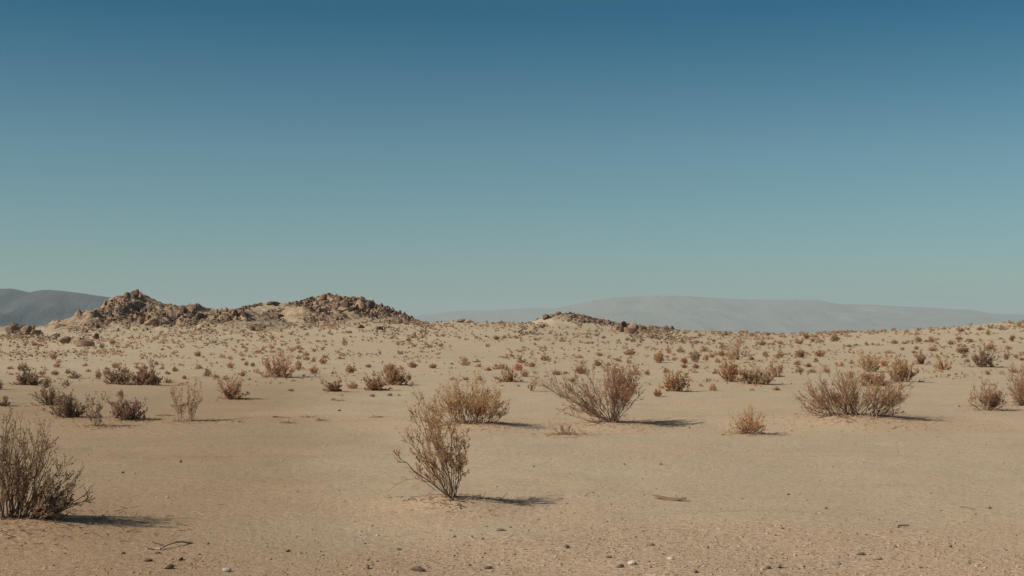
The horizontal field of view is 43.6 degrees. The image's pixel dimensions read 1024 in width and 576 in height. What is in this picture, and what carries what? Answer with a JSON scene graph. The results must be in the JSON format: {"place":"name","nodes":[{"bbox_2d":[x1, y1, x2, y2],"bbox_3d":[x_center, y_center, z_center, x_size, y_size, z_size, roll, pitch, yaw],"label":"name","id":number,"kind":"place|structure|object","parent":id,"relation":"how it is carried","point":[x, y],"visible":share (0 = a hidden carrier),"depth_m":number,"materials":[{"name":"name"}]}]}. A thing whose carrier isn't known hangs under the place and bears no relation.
{"place":"outdoors","nodes":[
{"label":"outdoors","id":0,"kind":"place"},
{"bbox_2d":[0,325,20,333],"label":"hill","id":1,"kind":"structure","parent":0,"point":[2,329],"depth_m":166.23,"materials":[{"name":"sand"}]},
{"bbox_2d":[5,325,12,331],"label":"boulder","id":2,"kind":"object","parent":1,"relation":"on","point":[9,328],"visible":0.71,"depth_m":162.75,"materials":[{"name":"stone"}]},
{"bbox_2d":[0,289,110,326],"bbox_3d":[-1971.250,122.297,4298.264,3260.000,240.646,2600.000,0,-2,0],"label":"mountains","id":3,"kind":"structure","parent":0,"point":[36,308],"depth_m":4125.01,"materials":[{"name":"stone"}]},
{"bbox_2d":[0,292,292,339],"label":"hill","id":4,"kind":"structure","parent":0,"point":[57,326],"depth_m":169.60,"materials":[{"name":"sand"}]},
{"bbox_2d":[12,324,19,329],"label":"boulder","id":5,"kind":"object","parent":4,"relation":"on","point":[15,326],"visible":0.64,"depth_m":166.79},
{"bbox_2d":[20,325,31,331],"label":"boulder","id":6,"kind":"object","parent":4,"relation":"on","point":[27,328],"visible":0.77,"depth_m":159.53,"materials":[{"name":"stone"}]},
{"bbox_2d":[31,330,40,334],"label":"boulder","id":7,"kind":"object","parent":4,"relation":"on","point":[33,332],"visible":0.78,"depth_m":154.49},
{"bbox_2d":[123,292,130,298],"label":"boulder","id":8,"kind":"object","parent":4,"relation":"on","point":[126,295],"visible":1,"depth_m":179.18,"materials":[{"name":"stone"}]},
{"bbox_2d":[130,289,138,296],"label":"boulder","id":9,"kind":"object","parent":4,"relation":"on","point":[135,293],"visible":1,"depth_m":182.57,"materials":[{"name":"stone"}]},
{"bbox_2d":[137,317,144,324],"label":"boulder","id":10,"kind":"object","parent":4,"relation":"on","point":[141,320],"visible":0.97,"depth_m":165.92,"materials":[{"name":"stone"}]},
{"bbox_2d":[144,317,159,326],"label":"boulder","id":11,"kind":"object","parent":4,"relation":"on","point":[152,321],"visible":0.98,"depth_m":163.99,"materials":[{"name":"stone"}]},
{"bbox_2d":[180,306,187,312],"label":"boulder","id":12,"kind":"object","parent":4,"relation":"on","point":[183,309],"visible":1,"depth_m":178.86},
{"bbox_2d":[189,304,195,312],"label":"boulder","id":13,"kind":"object","parent":4,"relation":"on","point":[192,308],"visible":0.87,"depth_m":181.37,"materials":[{"name":"stone"}]},
{"bbox_2d":[242,311,248,317],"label":"boulder","id":14,"kind":"object","parent":4,"relation":"on","point":[245,314],"visible":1,"depth_m":178.05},
{"bbox_2d":[271,313,283,317],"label":"boulder","id":15,"kind":"object","parent":4,"relation":"on","point":[278,315],"visible":0.82,"depth_m":191.46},
{"bbox_2d":[224,294,483,328],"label":"hill","id":16,"kind":"structure","parent":0,"point":[293,314],"depth_m":206.89,"materials":[{"name":"soil"}]},
{"bbox_2d":[266,301,279,305],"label":"boulder","id":17,"kind":"object","parent":16,"relation":"on","point":[275,303],"visible":0.99,"depth_m":218.96,"materials":[{"name":"stone"}]},
{"bbox_2d":[332,302,338,309],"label":"boulder","id":18,"kind":"object","parent":16,"relation":"on","point":[335,306],"visible":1,"depth_m":208.94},
{"bbox_2d":[341,296,349,307],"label":"boulder","id":19,"kind":"object","parent":16,"relation":"on","point":[345,302],"visible":1,"depth_m":210.41,"materials":[{"name":"stone"}]},
{"bbox_2d":[355,299,366,310],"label":"boulder","id":20,"kind":"object","parent":16,"relation":"on","point":[361,305],"visible":1,"depth_m":210.94,"materials":[{"name":"stone"}]},
{"bbox_2d":[365,300,374,307],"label":"boulder","id":21,"kind":"object","parent":16,"relation":"on","point":[370,303],"visible":0.94,"depth_m":217.44,"materials":[{"name":"stone"}]},
{"bbox_2d":[409,307,552,322],"bbox_3d":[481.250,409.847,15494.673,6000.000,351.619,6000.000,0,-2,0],"label":"mountains","id":22,"kind":"structure","parent":0,"point":[504,315],"depth_m":15062.84,"materials":[{"name":"stone"}]},
{"bbox_2d":[0,322,1023,575],"bbox_3d":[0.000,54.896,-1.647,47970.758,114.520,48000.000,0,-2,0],"label":"ground","id":23,"kind":"structure","parent":0,"point":[262,448],"depth_m":15.47,"materials":[{"name":"sand"}]},
{"bbox_2d":[0,396,10,405],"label":"desert shrub","id":24,"kind":"object","parent":23,"relation":"on","point":[3,403],"visible":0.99,"depth_m":26.27,"materials":[{"name":"brown plant"}]},
{"bbox_2d":[8,363,46,385],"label":"desert shrub","id":25,"kind":"object","parent":23,"relation":"on","point":[26,379],"visible":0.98,"depth_m":36.39,"materials":[{"name":"brown plant"}]},
{"bbox_2d":[42,376,51,387],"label":"desert shrub","id":26,"kind":"object","parent":23,"relation":"on","point":[46,382],"visible":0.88,"depth_m":34.28,"materials":[{"name":"brown plant"}]},
{"bbox_2d":[0,399,94,519],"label":"desert shrub","id":27,"kind":"object","parent":23,"relation":"on","point":[20,497],"visible":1,"depth_m":10.18,"materials":[{"name":"brown plant"}]},
{"bbox_2d":[28,380,74,405],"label":"desert shrub","id":28,"kind":"object","parent":23,"relation":"on","point":[50,398],"visible":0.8,"depth_m":26.48,"materials":[{"name":"brown plant"}]},
{"bbox_2d":[49,352,57,358],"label":"desert shrub","id":29,"kind":"object","parent":23,"relation":"on","point":[53,356],"visible":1,"depth_m":70.49,"materials":[{"name":"brown plant"}]},
{"bbox_2d":[59,336,70,343],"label":"boulder","id":30,"kind":"object","parent":23,"relation":"on","point":[64,339],"visible":0.9,"depth_m":119.99,"materials":[{"name":"stone"}]},
{"bbox_2d":[41,389,95,417],"bbox_3d":[-7.860,2.053,22.664,0.900,0.550,0.583,1,-2,-27],"label":"desert shrub","id":31,"kind":"object","parent":23,"relation":"on","point":[67,409],"visible":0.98,"depth_m":22.55,"materials":[{"name":"brown plant"}]},
{"bbox_2d":[70,371,81,378],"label":"desert shrub","id":32,"kind":"object","parent":23,"relation":"on","point":[76,376],"visible":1,"depth_m":41.72,"materials":[{"name":"brown plant"}]},
{"bbox_2d":[75,340,94,346],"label":"boulder","id":33,"kind":"object","parent":23,"relation":"on","point":[81,343],"visible":0.72,"depth_m":104.91,"materials":[{"name":"stone"}]},
{"bbox_2d":[85,391,108,425],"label":"desert shrub","id":34,"kind":"object","parent":23,"relation":"on","point":[92,414],"visible":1,"depth_m":21.32,"materials":[{"name":"brown plant"}]},
{"bbox_2d":[96,363,144,384],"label":"desert shrub","id":35,"kind":"object","parent":23,"relation":"on","point":[116,379],"visible":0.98,"depth_m":38.15,"materials":[{"name":"brown plant"}]},
{"bbox_2d":[104,394,150,420],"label":"desert shrub","id":36,"kind":"object","parent":23,"relation":"on","point":[131,413],"visible":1,"depth_m":22.22,"materials":[{"name":"brown plant"}]},
{"bbox_2d":[8,296,275,361],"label":"rock rubble","id":37,"kind":"object","parent":23,"relation":"on","point":[149,316],"visible":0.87,"depth_m":167.35,"materials":[{"name":"stone"}]},
{"bbox_2d":[128,357,162,385],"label":"desert shrub","id":38,"kind":"object","parent":23,"relation":"on","point":[152,378],"visible":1,"depth_m":36.78,"materials":[{"name":"brown plant"}]},
{"bbox_2d":[163,563,174,568],"bbox_3d":[-2.345,1.906,8.751,0.077,0.042,0.045,-4,-7,-40],"label":"stone","id":39,"kind":"object","parent":23,"relation":"on","point":[169,566],"visible":1,"depth_m":8.74,"materials":[{"name":"stone"}]},
{"bbox_2d":[152,541,192,549],"bbox_3d":[-2.525,1.913,9.528,0.382,0.092,0.100,2,-2,-44],"label":"fallen stick","id":40,"kind":"object","parent":23,"relation":"on","point":[163,546],"visible":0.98,"depth_m":9.50,"materials":[{"name":"wood"}]},
{"bbox_2d":[169,376,202,420],"bbox_3d":[-5.579,1.917,21.914,0.589,0.810,0.382,1,-2,-28],"label":"desert shrub","id":41,"kind":"object","parent":23,"relation":"on","point":[176,405],"visible":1,"depth_m":21.95,"materials":[{"name":"brown plant"}]},
{"bbox_2d":[202,368,211,376],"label":"desert shrub","id":42,"kind":"object","parent":23,"relation":"on","point":[207,372],"visible":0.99,"depth_m":42.87,"materials":[{"name":"brown plant"}]},
{"bbox_2d":[226,361,233,367],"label":"desert shrub","id":43,"kind":"object","parent":23,"relation":"on","point":[229,365],"visible":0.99,"depth_m":57.88,"materials":[{"name":"brown plant"}]},
{"bbox_2d":[217,375,249,399],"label":"desert shrub","id":44,"kind":"object","parent":23,"relation":"on","point":[232,393],"visible":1,"depth_m":28.33,"materials":[{"name":"brown plant"}]},
{"bbox_2d":[253,351,302,377],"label":"desert shrub","id":45,"kind":"object","parent":23,"relation":"on","point":[280,369],"visible":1,"depth_m":42.31,"materials":[{"name":"brown plant"}]},
{"bbox_2d":[309,364,317,373],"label":"desert shrub","id":46,"kind":"object","parent":23,"relation":"on","point":[313,371],"visible":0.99,"depth_m":45.88,"materials":[{"name":"brown plant"}]},
{"bbox_2d":[319,356,327,363],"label":"desert shrub","id":47,"kind":"object","parent":23,"relation":"on","point":[322,361],"visible":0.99,"depth_m":63.84,"materials":[{"name":"brown plant"}]},
{"bbox_2d":[318,377,342,391],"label":"desert shrub","id":48,"kind":"object","parent":23,"relation":"on","point":[331,386],"visible":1,"depth_m":31.84,"materials":[{"name":"brown plant"}]},
{"bbox_2d":[0,294,696,360],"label":"rock rubble","id":49,"kind":"object","parent":23,"relation":"on","point":[325,312],"visible":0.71,"depth_m":192.15,"materials":[{"name":"stone"}]},
{"bbox_2d":[345,362,357,372],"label":"desert shrub","id":50,"kind":"object","parent":23,"relation":"on","point":[348,369],"visible":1,"depth_m":46.74,"materials":[{"name":"brown plant"}]},
{"bbox_2d":[346,381,357,388],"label":"desert shrub","id":51,"kind":"object","parent":23,"relation":"on","point":[354,386],"visible":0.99,"depth_m":33.62,"materials":[{"name":"brown plant"}]},
{"bbox_2d":[362,370,393,389],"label":"desert shrub","id":52,"kind":"object","parent":23,"relation":"on","point":[375,386],"visible":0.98,"depth_m":32.81,"materials":[{"name":"brown plant"}]},
{"bbox_2d":[383,361,393,370],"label":"desert shrub","id":53,"kind":"object","parent":23,"relation":"on","point":[391,367],"visible":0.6,"depth_m":49.80,"materials":[{"name":"brown plant"}]},
{"bbox_2d":[380,363,414,385],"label":"desert shrub","id":54,"kind":"object","parent":23,"relation":"on","point":[397,379],"visible":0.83,"depth_m":35.03,"materials":[{"name":"brown plant"}]},
{"bbox_2d":[408,360,417,367],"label":"desert shrub","id":55,"kind":"object","parent":23,"relation":"on","point":[411,365],"visible":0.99,"depth_m":56.12,"materials":[{"name":"brown plant"}]},
{"bbox_2d":[410,566,424,571],"bbox_3d":[-0.633,1.901,8.654,0.106,0.036,0.069,-1,-2,33],"label":"stone","id":56,"kind":"object","parent":23,"relation":"on","point":[417,568],"visible":1,"depth_m":8.63,"materials":[{"name":"stone"}]},
{"bbox_2d":[387,387,469,497],"bbox_3d":[-0.758,1.427,11.698,0.757,1.084,0.786,0,-2,0],"label":"desert shrub","id":57,"kind":"object","parent":23,"relation":"on","point":[437,441],"visible":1,"depth_m":11.71,"materials":[{"name":"brown plant"}]},
{"bbox_2d":[459,358,470,365],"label":"desert shrub","id":58,"kind":"object","parent":23,"relation":"on","point":[464,363],"visible":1,"depth_m":60.61,"materials":[{"name":"brown plant"}]},
{"bbox_2d":[420,367,509,424],"bbox_3d":[-0.749,1.759,20.837,1.483,1.000,1.053,0,-2,-10],"label":"desert shrub","id":59,"kind":"object","parent":23,"relation":"on","point":[478,409],"visible":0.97,"depth_m":20.89,"materials":[{"name":"brown plant"}]},
{"bbox_2d":[492,362,504,368],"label":"desert shrub","id":60,"kind":"object","parent":23,"relation":"on","point":[499,366],"visible":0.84,"depth_m":53.99,"materials":[{"name":"brown plant"}]},
{"bbox_2d":[491,365,526,381],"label":"desert shrub","id":61,"kind":"object","parent":23,"relation":"on","point":[509,377],"visible":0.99,"depth_m":36.30,"materials":[{"name":"brown plant"}]},
{"bbox_2d":[0,319,1023,387],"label":"scrub tufts","id":62,"kind":"object","parent":23,"relation":"on","point":[40,339],"visible":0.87,"depth_m":117.04,"materials":[{"name":"brown plant"}]},
{"bbox_2d":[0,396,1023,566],"bbox_3d":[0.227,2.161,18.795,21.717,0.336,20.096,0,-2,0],"label":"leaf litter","id":63,"kind":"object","parent":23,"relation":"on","point":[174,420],"visible":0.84,"depth_m":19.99,"materials":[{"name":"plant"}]},
{"bbox_2d":[513,361,522,370],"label":"desert shrub","id":64,"kind":"object","parent":23,"relation":"on","point":[517,366],"visible":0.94,"depth_m":51.88,"materials":[{"name":"brown plant"}]},
{"bbox_2d":[517,356,525,362],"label":"desert shrub","id":65,"kind":"object","parent":23,"relation":"on","point":[521,360],"visible":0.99,"depth_m":64.45,"materials":[{"name":"brown plant"}]},
{"bbox_2d":[527,373,538,390],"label":"desert shrub","id":66,"kind":"object","parent":23,"relation":"on","point":[533,383],"visible":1,"depth_m":32.17,"materials":[{"name":"brown plant"}]},
{"bbox_2d":[540,353,551,360],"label":"desert shrub","id":67,"kind":"object","parent":23,"relation":"on","point":[544,357],"visible":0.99,"depth_m":67.44,"materials":[{"name":"brown plant"}]},
{"bbox_2d":[549,422,574,434],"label":"desert shrub","id":68,"kind":"object","parent":23,"relation":"on","point":[563,432],"visible":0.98,"depth_m":20.02,"materials":[{"name":"brown plant"}]},
{"bbox_2d":[574,364,586,373],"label":"desert shrub","id":69,"kind":"object","parent":23,"relation":"on","point":[581,371],"visible":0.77,"depth_m":45.28,"materials":[{"name":"brown plant"}]},
{"bbox_2d":[522,354,648,422],"bbox_3d":[1.253,1.640,21.251,2.277,1.283,1.333,1,-2,-19],"label":"desert shrub","id":70,"kind":"object","parent":23,"relation":"on","point":[621,388],"visible":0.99,"depth_m":21.22,"materials":[{"name":"brown plant"}]},
{"bbox_2d":[619,321,627,331],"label":"boulder","id":71,"kind":"object","parent":23,"relation":"on","point":[623,324],"visible":0.63,"depth_m":166.36,"materials":[{"name":"stone"}]},
{"bbox_2d":[624,327,634,332],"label":"boulder","id":72,"kind":"object","parent":23,"relation":"on","point":[629,329],"visible":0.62,"depth_m":162.35,"materials":[{"name":"stone"}]},
{"bbox_2d":[623,349,635,354],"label":"desert shrub","id":73,"kind":"object","parent":23,"relation":"on","point":[629,352],"visible":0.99,"depth_m":82.40,"materials":[{"name":"brown plant"}]},
{"bbox_2d":[628,560,635,564],"bbox_3d":[0.829,1.899,8.842,0.062,0.033,0.043,0,-2,-1],"label":"stone","id":74,"kind":"object","parent":23,"relation":"on","point":[632,562],"visible":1,"depth_m":8.83,"materials":[{"name":"stone"}]},
{"bbox_2d":[629,323,638,331],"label":"boulder","id":75,"kind":"object","parent":23,"relation":"on","point":[635,326],"visible":0.56,"depth_m":169.13,"materials":[{"name":"stone"}]},
{"bbox_2d":[637,324,646,331],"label":"boulder","id":76,"kind":"object","parent":23,"relation":"on","point":[641,327],"visible":0.53,"depth_m":184.78,"materials":[{"name":"stone"}]},
{"bbox_2d":[653,387,661,396],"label":"desert shrub","id":77,"kind":"object","parent":23,"relation":"on","point":[656,393],"visible":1,"depth_m":30.07,"materials":[{"name":"brown plant"}]},
{"bbox_2d":[653,350,664,362],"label":"desert shrub","id":78,"kind":"object","parent":23,"relation":"on","point":[658,357],"visible":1,"depth_m":65.08,"materials":[{"name":"brown plant"}]},
{"bbox_2d":[652,495,686,500],"bbox_3d":[1.468,1.985,12.099,0.412,0.038,0.088,-1,-2,40],"label":"bark strip","id":79,"kind":"object","parent":23,"relation":"on","point":[670,499],"visible":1,"depth_m":12.04,"materials":[{"name":"wood"}]},
{"bbox_2d":[659,369,691,391],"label":"desert shrub","id":80,"kind":"object","parent":23,"relation":"on","point":[673,384],"visible":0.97,"depth_m":31.97,"materials":[{"name":"brown plant"}]},
{"bbox_2d":[690,349,701,361],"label":"desert shrub","id":81,"kind":"object","parent":23,"relation":"on","point":[697,355],"visible":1,"depth_m":65.37,"materials":[{"name":"brown plant"}]},
{"bbox_2d":[709,384,716,390],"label":"desert shrub","id":82,"kind":"object","parent":23,"relation":"on","point":[713,388],"visible":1,"depth_m":32.03,"materials":[{"name":"brown plant"}]},
{"bbox_2d":[714,351,743,381],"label":"desert shrub","id":83,"kind":"object","parent":23,"relation":"on","point":[731,367],"visible":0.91,"depth_m":36.37,"materials":[{"name":"brown plant"}]},
{"bbox_2d":[723,332,750,359],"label":"desert shrub","id":84,"kind":"object","parent":23,"relation":"on","point":[736,356],"visible":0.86,"depth_m":72.61,"materials":[{"name":"brown plant"}]},
{"bbox_2d":[723,403,769,434],"bbox_3d":[3.644,2.042,20.093,0.794,0.575,0.506,0,-2,0],"label":"desert shrub","id":85,"kind":"object","parent":23,"relation":"on","point":[748,426],"visible":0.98,"depth_m":20.02,"materials":[{"name":"brown plant"}]},
{"bbox_2d":[728,360,780,384],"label":"desert shrub","id":86,"kind":"object","parent":23,"relation":"on","point":[762,377],"visible":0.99,"depth_m":35.28,"materials":[{"name":"brown plant"}]},
{"bbox_2d":[768,358,785,376],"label":"desert shrub","id":87,"kind":"object","parent":23,"relation":"on","point":[780,367],"visible":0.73,"depth_m":41.11,"materials":[{"name":"brown plant"}]},
{"bbox_2d":[776,349,783,357],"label":"desert shrub","id":88,"kind":"object","parent":23,"relation":"on","point":[779,354],"visible":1,"depth_m":75.87,"materials":[{"name":"brown plant"}]},
{"bbox_2d":[794,347,804,357],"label":"desert shrub","id":89,"kind":"object","parent":23,"relation":"on","point":[800,353],"visible":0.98,"depth_m":75.85,"materials":[{"name":"brown plant"}]},
{"bbox_2d":[814,349,825,356],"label":"desert shrub","id":90,"kind":"object","parent":23,"relation":"on","point":[817,354],"visible":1,"depth_m":76.71,"materials":[{"name":"brown plant"}]},
{"bbox_2d":[822,365,830,372],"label":"desert shrub","id":91,"kind":"object","parent":23,"relation":"on","point":[827,370],"visible":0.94,"depth_m":46.80,"materials":[{"name":"brown plant"}]},
{"bbox_2d":[829,333,840,341],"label":"desert shrub","id":92,"kind":"object","parent":23,"relation":"on","point":[833,338],"visible":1,"depth_m":131.97,"materials":[{"name":"brown plant"}]},
{"bbox_2d":[793,364,915,420],"bbox_3d":[5.751,1.764,21.589,2.366,0.950,1.345,0,-2,0],"label":"desert shrub","id":93,"kind":"object","parent":23,"relation":"on","point":[820,402],"visible":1,"depth_m":21.47,"materials":[{"name":"brown plant"}]},
{"bbox_2d":[857,350,881,371],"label":"desert shrub","id":94,"kind":"object","parent":23,"relation":"on","point":[876,361],"visible":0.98,"depth_m":50.91,"materials":[{"name":"brown plant"}]},
{"bbox_2d":[859,370,888,385],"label":"desert shrub","id":95,"kind":"object","parent":23,"relation":"on","point":[871,380],"visible":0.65,"depth_m":33.38,"materials":[{"name":"brown plant"}]},
{"bbox_2d":[880,358,887,366],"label":"desert shrub","id":96,"kind":"object","parent":23,"relation":"on","point":[882,363],"visible":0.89,"depth_m":56.09,"materials":[{"name":"brown plant"}]},
{"bbox_2d":[883,352,919,381],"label":"desert shrub","id":97,"kind":"object","parent":23,"relation":"on","point":[901,369],"visible":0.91,"depth_m":37.29,"materials":[{"name":"brown plant"}]},
{"bbox_2d":[911,348,930,363],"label":"desert shrub","id":98,"kind":"object","parent":23,"relation":"on","point":[921,357],"visible":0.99,"depth_m":59.67,"materials":[{"name":"brown plant"}]},
{"bbox_2d":[930,352,955,369],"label":"desert shrub","id":99,"kind":"object","parent":23,"relation":"on","point":[941,365],"visible":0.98,"depth_m":52.21,"materials":[{"name":"brown plant"}]},
{"bbox_2d":[956,345,969,353],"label":"desert shrub","id":100,"kind":"object","parent":23,"relation":"on","point":[962,349],"visible":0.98,"depth_m":83.00,"materials":[{"name":"brown plant"}]},
{"bbox_2d":[960,342,1000,366],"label":"desert shrub","id":101,"kind":"object","parent":23,"relation":"on","point":[984,361],"visible":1,"depth_m":55.42,"materials":[{"name":"brown plant"}]},
{"bbox_2d":[984,342,995,349],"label":"desert shrub","id":102,"kind":"object","parent":23,"relation":"on","point":[992,347],"visible":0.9,"depth_m":92.77,"materials":[{"name":"brown plant"}]},
{"bbox_2d":[968,370,1015,410],"bbox_3d":[8.891,1.935,23.954,0.883,0.782,0.701,0,-2,0],"label":"desert shrub","id":103,"kind":"object","parent":23,"relation":"on","point":[990,399],"visible":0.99,"depth_m":23.88,"materials":[{"name":"brown plant"}]},
{"bbox_2d":[1005,357,1023,405],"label":"desert shrub","id":104,"kind":"object","parent":23,"relation":"on","point":[1020,399],"visible":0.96,"depth_m":25.95,"materials":[{"name":"brown plant"}]},
{"bbox_2d":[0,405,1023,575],"bbox_3d":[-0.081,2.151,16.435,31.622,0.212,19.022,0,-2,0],"label":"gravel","id":105,"kind":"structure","parent":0,"point":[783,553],"depth_m":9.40,"materials":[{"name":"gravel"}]},
{"bbox_2d":[0,0,1023,315],"label":"sky","id":106,"kind":"structure","parent":0,"point":[412,157],"materials":[{"name":"blue"}]},
{"bbox_2d":[527,313,690,331],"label":"hill","id":107,"kind":"structure","parent":0,"point":[554,321],"depth_m":197.87,"materials":[{"name":"sand"}]},
{"bbox_2d":[512,296,1023,333],"bbox_3d":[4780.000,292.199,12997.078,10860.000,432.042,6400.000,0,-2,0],"label":"mountains","id":108,"kind":"structure","parent":0,"point":[693,313],"depth_m":11954.06,"materials":[{"name":"stone"}]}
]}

